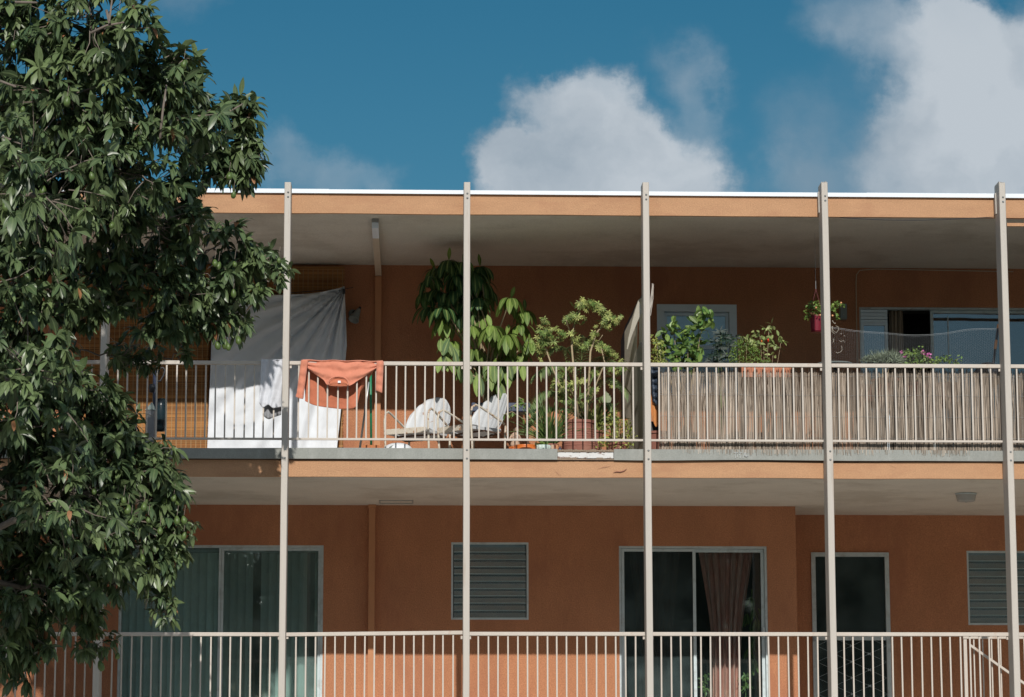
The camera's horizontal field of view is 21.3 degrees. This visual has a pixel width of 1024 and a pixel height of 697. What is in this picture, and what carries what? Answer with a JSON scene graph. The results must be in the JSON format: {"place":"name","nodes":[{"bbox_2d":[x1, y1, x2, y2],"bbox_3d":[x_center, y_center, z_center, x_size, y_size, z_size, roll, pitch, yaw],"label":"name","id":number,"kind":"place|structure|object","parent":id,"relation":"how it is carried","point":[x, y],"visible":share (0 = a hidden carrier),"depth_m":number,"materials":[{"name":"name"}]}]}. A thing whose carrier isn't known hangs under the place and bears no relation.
{"place":"outdoors","nodes":[
{"label":"outdoors","id":0,"kind":"place"},
{"bbox_2d":[149,367,166,431],"bbox_3d":[-3.878,0.710,29.702,0.280,1.035,0.270,0,-9,-2],"label":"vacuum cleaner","id":1,"kind":"object","parent":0,"point":[160,413],"visible":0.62,"depth_m":29.66,"materials":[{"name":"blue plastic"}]},
{"bbox_2d":[0,0,1023,193],"label":"sky","id":2,"kind":"structure","parent":0,"point":[853,96],"materials":[{"name":"blue"}]},
{"bbox_2d":[982,324,998,447],"bbox_3d":[5.154,0.447,29.399,0.252,1.444,0.031,0,-9,-2],"label":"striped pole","id":3,"kind":"object","parent":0,"point":[995,346],"visible":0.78,"depth_m":29.46,"materials":[{"name":"white plastic"}]},
{"label":"driveway","id":4,"kind":"structure","parent":0,"visible":0},
{"bbox_2d":[0,0,300,696],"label":"avocado tree","id":5,"kind":"object","parent":4,"relation":"on","point":[48,122],"visible":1,"depth_m":24.90,"materials":[{"name":"green plant"}]},
{"bbox_2d":[0,181,1023,696],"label":"apartment building","id":6,"kind":"structure","parent":4,"relation":"on","point":[480,537],"depth_m":31.51,"materials":[{"name":"orange paint"}]},
{"bbox_2d":[4,632,85,696],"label":"balcony railing","id":7,"kind":"object","parent":6,"relation":"attached to","point":[73,634],"visible":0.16,"depth_m":28.27,"materials":[{"name":"white metal"}]},
{"bbox_2d":[3,360,99,435],"bbox_3d":[-5.252,0.536,28.719,1.859,0.841,0.043,0,-9,-2],"label":"balcony railing","id":8,"kind":"object","parent":6,"relation":"attached to","point":[91,362],"visible":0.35,"depth_m":28.79,"materials":[{"name":"beige metal"}]},
{"bbox_2d":[78,264,210,447],"bbox_3d":[-4.284,0.245,31.685,1.528,2.492,0.040,0,-9,-2],"label":"bamboo blind","id":9,"kind":"object","parent":6,"relation":"hanging from","point":[93,344],"visible":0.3,"depth_m":31.66,"materials":[{"name":"brown wood"}]},
{"bbox_2d":[145,402,154,441],"bbox_3d":[-3.899,0.886,29.404,0.102,0.592,0.220,0,-9,-2],"label":"shed box","id":10,"kind":"object","parent":6,"relation":"on","point":[151,421],"visible":0.6,"depth_m":29.32,"materials":[{"name":"grey plastic"}]},
{"bbox_2d":[103,632,278,696],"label":"balcony railing","id":11,"kind":"object","parent":6,"relation":"attached to","point":[201,634],"visible":0.81,"depth_m":28.35,"materials":[{"name":"white metal"}]},
{"bbox_2d":[109,360,281,439],"bbox_3d":[-3.340,0.545,28.787,1.847,0.841,0.043,0,-9,-2],"label":"balcony railing","id":12,"kind":"object","parent":6,"relation":"attached to","point":[195,363],"visible":0.72,"depth_m":28.78,"materials":[{"name":"beige metal"}]},
{"bbox_2d":[259,359,281,418],"bbox_3d":[-2.544,0.426,28.837,0.248,0.641,0.131,0,-9,-2],"label":"hanging towel","id":13,"kind":"object","parent":12,"relation":"hanging from","point":[270,395],"visible":1,"depth_m":28.81,"materials":[{"name":"grey fabric"}]},
{"bbox_2d":[117,545,323,696],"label":"sliding door","id":14,"kind":"structure","parent":6,"relation":"in","point":[222,548],"depth_m":31.43,"materials":[{"name":"metal"}]},
{"bbox_2d":[122,549,320,696],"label":"vertical blinds","id":15,"kind":"object","parent":6,"relation":"hanging from","point":[196,597],"visible":0.67,"depth_m":31.51,"materials":[{"name":"fabric"}]},
{"bbox_2d":[151,287,352,296],"bbox_3d":[-3.468,-0.654,31.804,3.224,0.190,0.255,0,-9,-2],"label":"clothesline","id":16,"kind":"object","parent":6,"relation":"attached to","point":[305,291],"visible":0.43,"depth_m":31.73,"materials":[{"name":"grey fabric"}]},
{"bbox_2d":[207,286,346,447],"bbox_3d":[-2.711,0.429,31.484,1.600,2.361,0.237,0,-9,-2],"label":"hanging sheet","id":17,"kind":"object","parent":16,"relation":"hanging from","point":[317,325],"visible":0.49,"depth_m":31.49,"materials":[{"name":"white fabric"}]},
{"bbox_2d":[211,266,344,447],"bbox_3d":[-2.732,0.261,31.739,1.552,2.476,0.040,0,-9,-2],"label":"bamboo blind","id":18,"kind":"object","parent":6,"relation":"hanging from","point":[331,277],"visible":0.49,"depth_m":31.92,"materials":[{"name":"brown wood"}]},
{"bbox_2d":[348,306,360,323],"bbox_3d":[-1.876,-0.394,31.857,0.229,0.213,0.218,0,-9,-2],"label":"wall floodlight","id":19,"kind":"object","parent":6,"relation":"attached to","point":[354,315],"depth_m":31.84,"materials":[{"name":"grey metal"}]},
{"bbox_2d":[359,382,369,447],"bbox_3d":[-1.652,0.789,29.555,0.228,0.827,0.329,0,-9,-2],"label":"mop","id":20,"kind":"object","parent":6,"relation":"on","point":[363,421],"visible":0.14,"depth_m":29.50,"materials":[{"name":"metal"}]},
{"bbox_2d":[362,375,379,447],"bbox_3d":[-1.516,0.713,29.401,0.280,0.928,0.193,0,-9,-2],"label":"broom","id":21,"kind":"object","parent":6,"relation":"on","point":[370,446],"visible":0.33,"depth_m":29.39,"materials":[{"name":"green paint"}]},
{"bbox_2d":[286,631,462,696],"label":"balcony railing","id":22,"kind":"object","parent":6,"relation":"attached to","point":[364,634],"visible":1,"depth_m":28.41,"materials":[{"name":"white metal"}]},
{"bbox_2d":[289,361,462,440],"bbox_3d":[-1.436,0.554,28.855,1.844,0.841,0.043,0,-9,-2],"label":"balcony railing","id":23,"kind":"object","parent":6,"relation":"attached to","point":[405,364],"visible":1,"depth_m":28.84,"materials":[{"name":"beige metal"}]},
{"bbox_2d":[295,359,383,408],"bbox_3d":[-1.823,0.373,28.885,0.929,0.513,0.214,0,-9,-2],"label":"hanging shirt","id":24,"kind":"object","parent":23,"relation":"hanging from","point":[333,375],"visible":1,"depth_m":28.86,"materials":[{"name":"orange fabric"}]},
{"bbox_2d":[384,443,410,447],"bbox_3d":[-1.221,1.081,29.176,0.340,0.142,0.340,0,-9,-2],"label":"plastic tub","id":25,"kind":"object","parent":6,"relation":"on","point":[397,445],"visible":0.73,"depth_m":29.07,"materials":[{"name":"white plastic"}]},
{"bbox_2d":[384,397,450,447],"bbox_3d":[-1.003,0.908,30.278,0.575,0.828,0.708,-5,-10,28],"label":"lawn chair","id":26,"kind":"object","parent":6,"relation":"on","point":[420,420],"visible":0.68,"depth_m":30.40,"materials":[{"name":"white paint"}]},
{"bbox_2d":[437,393,506,448],"bbox_3d":[-0.379,0.864,30.009,0.708,0.828,0.575,8,-12,-41],"label":"lawn chair","id":27,"kind":"object","parent":6,"relation":"on","point":[493,415],"visible":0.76,"depth_m":30.04,"materials":[{"name":"white paint"}]},
{"bbox_2d":[451,542,528,619],"bbox_3d":[-0.258,2.699,31.595,0.894,0.893,0.145,0,-9,-2],"label":"louvre window","id":28,"kind":"structure","parent":6,"relation":"in","point":[499,571],"depth_m":31.57,"materials":[{"name":"metal"}]},
{"bbox_2d":[471,403,529,448],"bbox_3d":[-0.128,0.993,30.538,0.660,0.740,0.300,0,-9,-2],"label":"planter stand","id":29,"kind":"object","parent":6,"relation":"on","point":[514,410],"visible":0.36,"depth_m":30.45,"materials":[{"name":"grey metal"}]},
{"bbox_2d":[412,247,537,402],"bbox_3d":[-0.416,-0.254,30.559,1.413,1.768,0.854,0,-9,-2],"label":"potted umbrella plant","id":30,"kind":"object","parent":29,"relation":"in","point":[446,315],"visible":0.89,"depth_m":30.48,"materials":[{"name":"green plant"}]},
{"bbox_2d":[509,427,521,448],"bbox_3d":[0.035,1.021,29.474,0.150,0.341,0.150,0,-9,-2],"label":"clay figurine","id":31,"kind":"object","parent":6,"relation":"on","point":[513,436],"visible":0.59,"depth_m":29.45,"materials":[{"name":"beige ceramic"}]},
{"bbox_2d":[503,397,541,444],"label":"twiggy plant","id":32,"kind":"object","parent":6,"relation":"on","point":[521,403],"visible":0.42,"depth_m":29.86,"materials":[{"name":"green plant"}]},
{"bbox_2d":[514,444,535,448],"bbox_3d":[0.142,1.082,29.083,0.250,0.095,0.249,0,-9,-2],"label":"orange pot","id":33,"kind":"object","parent":6,"relation":"on","point":[525,446],"visible":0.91,"depth_m":28.98,"materials":[{"name":"orange ceramic"}]},
{"bbox_2d":[535,438,550,448],"bbox_3d":[0.335,1.028,29.081,0.223,0.200,0.209,5,-10,-26],"label":"ribbed bowl","id":34,"kind":"object","parent":6,"relation":"on","point":[543,445],"visible":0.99,"depth_m":29.02,"materials":[{"name":"white ceramic"}]},
{"bbox_2d":[506,391,589,448],"bbox_3d":[0.403,0.794,29.520,1.037,0.802,0.988,0,-9,-2],"label":"potted spider plant","id":35,"kind":"object","parent":6,"relation":"on","point":[551,426],"visible":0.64,"depth_m":29.36,"materials":[{"name":"green plant"}]},
{"bbox_2d":[470,362,642,440],"bbox_3d":[0.469,0.564,28.923,1.848,0.841,0.043,0,-9,-2],"label":"balcony railing","id":36,"kind":"object","parent":6,"relation":"attached to","point":[579,364],"visible":1,"depth_m":28.93,"materials":[{"name":"beige metal"}]},
{"bbox_2d":[470,632,644,696],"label":"balcony railing","id":37,"kind":"object","parent":6,"relation":"attached to","point":[556,634],"visible":1,"depth_m":28.48,"materials":[{"name":"white metal"}]},
{"bbox_2d":[521,335,630,434],"bbox_3d":[0.686,0.532,29.893,1.260,1.440,0.817,3,-10,-17],"label":"potted palm","id":38,"kind":"object","parent":6,"relation":"on","point":[542,372],"visible":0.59,"depth_m":29.84,"materials":[{"name":"green plant"}]},
{"bbox_2d":[561,419,596,449],"bbox_3d":[0.727,0.985,29.455,0.392,0.405,0.392,0,-9,-2],"label":"terracotta planter","id":39,"kind":"object","parent":6,"relation":"on","point":[581,445],"visible":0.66,"depth_m":29.32,"materials":[{"name":"ceramic"}]},
{"bbox_2d":[528,296,626,420],"bbox_3d":[0.719,0.116,29.574,1.099,1.375,0.689,0,-9,-2],"label":"potted schefflera","id":40,"kind":"object","parent":39,"relation":"in","point":[582,304],"visible":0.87,"depth_m":29.56,"materials":[{"name":"green plant"}]},
{"bbox_2d":[567,392,629,449],"bbox_3d":[0.883,0.857,29.742,0.710,0.750,0.700,6,-11,-31],"label":"potted dracaena","id":41,"kind":"object","parent":6,"relation":"on","point":[599,415],"visible":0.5,"depth_m":29.65,"materials":[{"name":"green plant"}]},
{"bbox_2d":[596,407,637,452],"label":"potted jade shrub","id":42,"kind":"object","parent":6,"relation":"on","point":[612,445],"visible":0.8,"depth_m":29.24,"materials":[{"name":"green plant"}]},
{"bbox_2d":[606,419,628,452],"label":"potted plant","id":43,"kind":"object","parent":6,"relation":"on","point":[607,448],"visible":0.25,"depth_m":29.96,"materials":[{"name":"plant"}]},
{"bbox_2d":[621,295,641,417],"bbox_3d":[1.342,0.435,29.831,0.036,1.964,1.101,2,-9,-12],"label":"dark partition","id":44,"kind":"object","parent":6,"relation":"attached to","point":[623,343],"visible":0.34,"depth_m":30.29,"materials":[{"name":"black plastic"}]},
{"bbox_2d":[625,298,642,448],"bbox_3d":[1.348,0.403,29.751,0.020,1.854,0.918,2,-9,-12],"label":"canvas cover","id":45,"kind":"object","parent":44,"relation":"attached to","point":[630,352],"visible":0.39,"depth_m":29.96,"materials":[{"name":"grey fabric"}]},
{"bbox_2d":[637,322,638,348],"bbox_3d":[1.407,-0.158,29.702,0.092,0.374,0.023,0,-9,-2],"label":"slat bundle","id":46,"kind":"object","parent":44,"relation":"attached to","point":[638,336],"visible":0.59,"depth_m":29.69,"materials":[{"name":"brown wood"}]},
{"bbox_2d":[627,301,641,348],"bbox_3d":[1.318,-0.255,29.377,0.169,0.532,0.014,-1,-9,3],"label":"canvas flap","id":47,"kind":"object","parent":6,"relation":"hanging from","point":[638,312],"visible":0.94,"depth_m":29.38,"materials":[{"name":"beige fabric"}]},
{"bbox_2d":[631,342,642,448],"bbox_3d":[1.394,0.515,29.530,0.058,1.164,0.590,2,-9,-12],"label":"surfboard","id":48,"kind":"object","parent":6,"relation":"on","point":[638,409],"visible":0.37,"depth_m":29.53,"materials":[{"name":"plastic"}]},
{"bbox_2d":[650,284,653,315],"bbox_3d":[1.503,-0.525,29.389,0.050,0.354,0.034,0,-9,-2],"label":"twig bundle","id":49,"kind":"object","parent":6,"relation":"attached to","point":[651,299],"visible":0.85,"depth_m":29.39,"materials":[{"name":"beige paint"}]},
{"bbox_2d":[651,367,657,409],"bbox_3d":[1.545,0.451,29.166,0.118,0.524,0.091,-4,-10,25],"label":"quilted jacket","id":50,"kind":"object","parent":6,"relation":"hanging from","point":[654,378],"visible":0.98,"depth_m":29.16,"materials":[{"name":"fabric"}]},
{"bbox_2d":[651,396,657,426],"bbox_3d":[1.535,0.667,29.183,0.105,0.350,0.030,0,-9,-2],"label":"rust cloth","id":51,"kind":"object","parent":6,"relation":"hanging from","point":[654,412],"visible":0.93,"depth_m":29.18,"materials":[{"name":"orange fabric"}]},
{"bbox_2d":[651,421,658,430],"bbox_3d":[1.533,0.976,29.384,0.106,0.346,0.300,0,-9,-2],"label":"storage crate","id":52,"kind":"object","parent":6,"relation":"on","point":[653,428],"visible":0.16,"depth_m":29.25,"materials":[{"name":"black plastic"}]},
{"bbox_2d":[650,334,667,448],"bbox_3d":[1.561,0.490,29.375,0.289,1.354,0.307,0,-9,-2],"label":"potted boxwood","id":53,"kind":"object","parent":6,"relation":"on","point":[654,435],"visible":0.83,"depth_m":29.38,"materials":[{"name":"green plant"}]},
{"bbox_2d":[651,305,714,448],"bbox_3d":[1.856,0.348,29.506,0.699,1.676,0.328,-1,-9,3],"label":"potted citrus","id":54,"kind":"object","parent":6,"relation":"on","point":[699,322],"visible":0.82,"depth_m":29.56,"materials":[{"name":"green plant"}]},
{"bbox_2d":[619,546,768,696],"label":"sliding door","id":55,"kind":"structure","parent":6,"relation":"in","point":[673,567],"depth_m":31.57,"materials":[{"name":"metal"}]},
{"bbox_2d":[657,304,737,393],"bbox_3d":[2.174,0.011,32.085,0.940,1.058,0.120,0,-9,-2],"label":"window","id":56,"kind":"structure","parent":6,"relation":"in","point":[681,311],"depth_m":32.11,"materials":[{"name":"grey glass"}]},
{"bbox_2d":[697,673,712,696],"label":"houseplant","id":57,"kind":"object","parent":6,"relation":"on","point":[704,689],"visible":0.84,"depth_m":31.65,"materials":[{"name":"green plant"}]},
{"bbox_2d":[703,325,742,448],"bbox_3d":[2.308,0.479,29.687,0.437,1.474,0.314,4,-10,-24],"label":"potted palmate plant","id":58,"kind":"object","parent":6,"relation":"on","point":[717,355],"visible":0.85,"depth_m":29.75,"materials":[{"name":"green plant"}]},
{"bbox_2d":[699,553,752,696],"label":"curtain","id":59,"kind":"object","parent":6,"relation":"hanging from","point":[726,577],"visible":0.94,"depth_m":31.79,"materials":[{"name":"brown fabric"}]},
{"bbox_2d":[650,363,823,441],"bbox_3d":[2.381,0.573,28.991,1.859,0.841,0.043,0,-9,-2],"label":"balcony railing","id":60,"kind":"object","parent":6,"relation":"attached to","point":[773,365],"visible":1,"depth_m":28.99,"materials":[{"name":"beige metal"}]},
{"bbox_2d":[653,632,826,696],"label":"balcony railing","id":61,"kind":"object","parent":6,"relation":"attached to","point":[739,634],"visible":1,"depth_m":28.55,"materials":[{"name":"white metal"}]},
{"bbox_2d":[659,367,822,455],"bbox_3d":[2.459,0.672,29.015,1.803,0.963,0.103,0,-9,-2],"label":"reed screen","id":62,"kind":"object","parent":6,"relation":"attached to","point":[789,435],"visible":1,"depth_m":29.04,"materials":[{"name":"wicker"}]},
{"bbox_2d":[738,671,753,696],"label":"houseplant","id":63,"kind":"object","parent":6,"relation":"on","point":[744,677],"visible":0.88,"depth_m":31.65,"materials":[{"name":"green plant"}]},
{"bbox_2d":[728,336,771,448],"bbox_3d":[2.567,0.510,29.433,0.515,1.332,0.328,0,-9,-2],"label":"potted fine shrub","id":64,"kind":"object","parent":6,"relation":"on","point":[749,349],"visible":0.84,"depth_m":29.50,"materials":[{"name":"green plant"}]},
{"bbox_2d":[738,318,788,449],"bbox_3d":[2.728,0.414,29.513,0.550,1.546,0.297,0,-9,-2],"label":"potted pepper plant","id":65,"kind":"object","parent":6,"relation":"on","point":[768,339],"visible":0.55,"depth_m":29.58,"materials":[{"name":"green plant"}]},
{"bbox_2d":[739,367,790,449],"bbox_3d":[2.732,0.668,29.356,0.543,0.994,0.220,0,-9,-2],"label":"table","id":66,"kind":"object","parent":6,"relation":"on","point":[758,369],"visible":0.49,"depth_m":29.32,"materials":[{"name":"plastic"}]},
{"bbox_2d":[803,263,844,332],"bbox_3d":[3.452,-0.728,30.187,0.479,1.117,0.278,0,-9,-2],"label":"hanging basket","id":67,"kind":"object","parent":6,"relation":"hanging from","point":[815,321],"visible":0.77,"depth_m":30.09,"materials":[{"name":"plastic"}]},
{"bbox_2d":[819,361,852,449],"bbox_3d":[3.604,0.745,30.359,0.420,1.165,0.420,0,-9,-2],"label":"round table","id":68,"kind":"object","parent":6,"relation":"on","point":[838,362],"visible":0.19,"depth_m":30.32,"materials":[{"name":"grey"}]},
{"bbox_2d":[839,304,846,319],"bbox_3d":[3.900,-0.432,32.127,0.081,0.184,0.111,0,-9,-2],"label":"junction box","id":69,"kind":"object","parent":6,"relation":"attached to","point":[843,313],"visible":0.84,"depth_m":32.08,"materials":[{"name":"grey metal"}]},
{"bbox_2d":[811,552,891,696],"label":"screen door","id":70,"kind":"structure","parent":6,"relation":"in","point":[862,585],"depth_m":32.60,"materials":[{"name":"metal"}]},
{"bbox_2d":[889,310,904,420],"bbox_3d":[4.566,0.203,32.287,0.196,1.339,0.064,0,-9,-2],"label":"curtain","id":71,"kind":"object","parent":6,"relation":"hanging from","point":[896,322],"visible":0.46,"depth_m":32.34,"materials":[{"name":"fabric"}]},
{"bbox_2d":[860,401,960,450],"bbox_3d":[4.307,0.878,29.349,1.130,0.575,0.320,0,-9,-2],"label":"plant shelf","id":72,"kind":"object","parent":6,"relation":"on","point":[872,404],"visible":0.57,"depth_m":29.32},
{"bbox_2d":[856,354,876,400],"bbox_3d":[3.848,0.319,29.416,0.269,0.549,0.240,0,-9,-2],"label":"potted rosemary","id":73,"kind":"object","parent":72,"relation":"on","point":[867,358],"visible":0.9,"depth_m":29.39,"materials":[{"name":"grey plant"}]},
{"bbox_2d":[864,348,909,400],"bbox_3d":[4.018,0.280,29.451,0.572,0.638,0.413,3,-10,-19],"label":"potted lavender","id":74,"kind":"object","parent":72,"relation":"on","point":[885,355],"visible":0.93,"depth_m":29.41,"materials":[{"name":"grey plant"}]},
{"bbox_2d":[900,346,938,401],"bbox_3d":[4.404,0.278,29.450,0.452,0.640,0.305,0,-9,-2],"label":"potted geranium","id":75,"kind":"object","parent":72,"relation":"on","point":[916,353],"visible":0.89,"depth_m":29.43,"materials":[{"name":"green plant"}]},
{"bbox_2d":[935,355,962,401],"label":"potted seedlings","id":76,"kind":"object","parent":72,"relation":"on","point":[949,360],"visible":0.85,"depth_m":29.45,"materials":[{"name":"green plant"}]},
{"bbox_2d":[831,327,997,363],"bbox_3d":[4.306,-0.006,29.253,1.848,0.449,0.028,0,-9,-2],"label":"wire netting","id":77,"kind":"object","parent":6,"relation":"attached to","point":[912,346],"visible":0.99,"depth_m":29.25,"materials":[{"name":"grey metal"}]},
{"bbox_2d":[839,217,990,220],"bbox_3d":[4.329,-1.412,29.379,1.717,0.062,0.090,-1,-9,3],"label":"sagging cable","id":78,"kind":"object","parent":6,"relation":"hanging from","point":[916,220],"visible":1,"depth_m":29.38,"materials":[{"name":"black plastic"}]},
{"bbox_2d":[832,368,1001,456],"bbox_3d":[4.324,0.680,29.081,1.886,0.968,0.103,0,-9,-2],"label":"reed screen","id":79,"kind":"object","parent":6,"relation":"attached to","point":[872,426],"visible":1,"depth_m":29.11,"materials":[{"name":"wicker"}]},
{"bbox_2d":[831,364,1002,442],"bbox_3d":[4.297,0.583,29.059,1.855,0.841,0.043,0,-9,-2],"label":"balcony railing","id":80,"kind":"object","parent":6,"relation":"attached to","point":[932,366],"visible":1,"depth_m":29.05,"materials":[{"name":"beige metal"}]},
{"bbox_2d":[837,632,1008,696],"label":"balcony railing","id":81,"kind":"object","parent":6,"relation":"attached to","point":[921,634],"visible":1,"depth_m":28.62,"materials":[{"name":"white metal"}]},
{"bbox_2d":[856,269,1012,445],"bbox_3d":[4.989,0.237,32.102,1.912,2.391,0.011,0,-9,-2],"label":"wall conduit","id":82,"kind":"object","parent":6,"relation":"attached to","point":[900,269],"depth_m":32.27,"materials":[{"name":"metal"}]},
{"bbox_2d":[859,307,1023,450],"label":"sliding door","id":83,"kind":"structure","parent":6,"relation":"in","point":[868,316],"depth_m":32.45,"materials":[{"name":"glass"}]},
{"bbox_2d":[955,492,976,502],"bbox_3d":[5.064,1.667,30.415,0.244,0.102,0.244,0,-9,-2],"label":"ceiling lamp","id":84,"kind":"object","parent":6,"relation":"attached to","point":[965,497],"visible":1,"depth_m":30.33,"materials":[{"name":"glass"}]},
{"bbox_2d":[974,362,998,426],"bbox_3d":[5.280,0.716,30.121,0.322,1.145,0.304,0,-9,-2],"label":"domed grill","id":85,"kind":"object","parent":6,"relation":"on","point":[978,369],"visible":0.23,"depth_m":30.07,"materials":[{"name":"black metal"}]},
{"bbox_2d":[962,636,1023,696],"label":"stair railing","id":86,"kind":"object","parent":6,"relation":"on","point":[973,647],"visible":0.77,"depth_m":29.95,"materials":[{"name":"white metal"}]},
{"bbox_2d":[966,551,1023,624],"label":"louvre window","id":87,"kind":"structure","parent":6,"relation":"in","point":[986,570],"depth_m":32.74,"materials":[{"name":"metal"}]},
{"bbox_2d":[1011,370,1023,450],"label":"reed screen","id":88,"kind":"object","parent":6,"relation":"attached to","point":[1016,446],"visible":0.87,"depth_m":29.15,"materials":[{"name":"wicker"}]},
{"bbox_2d":[1011,364,1023,442],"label":"balcony railing","id":89,"kind":"object","parent":6,"relation":"attached to","point":[1017,366],"visible":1,"depth_m":29.11,"materials":[{"name":"beige metal"}]},
{"bbox_2d":[1019,632,1023,650],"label":"balcony railing","id":90,"kind":"object","parent":6,"relation":"attached to","point":[1021,633],"visible":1,"depth_m":28.68,"materials":[{"name":"white metal"}]}
]}

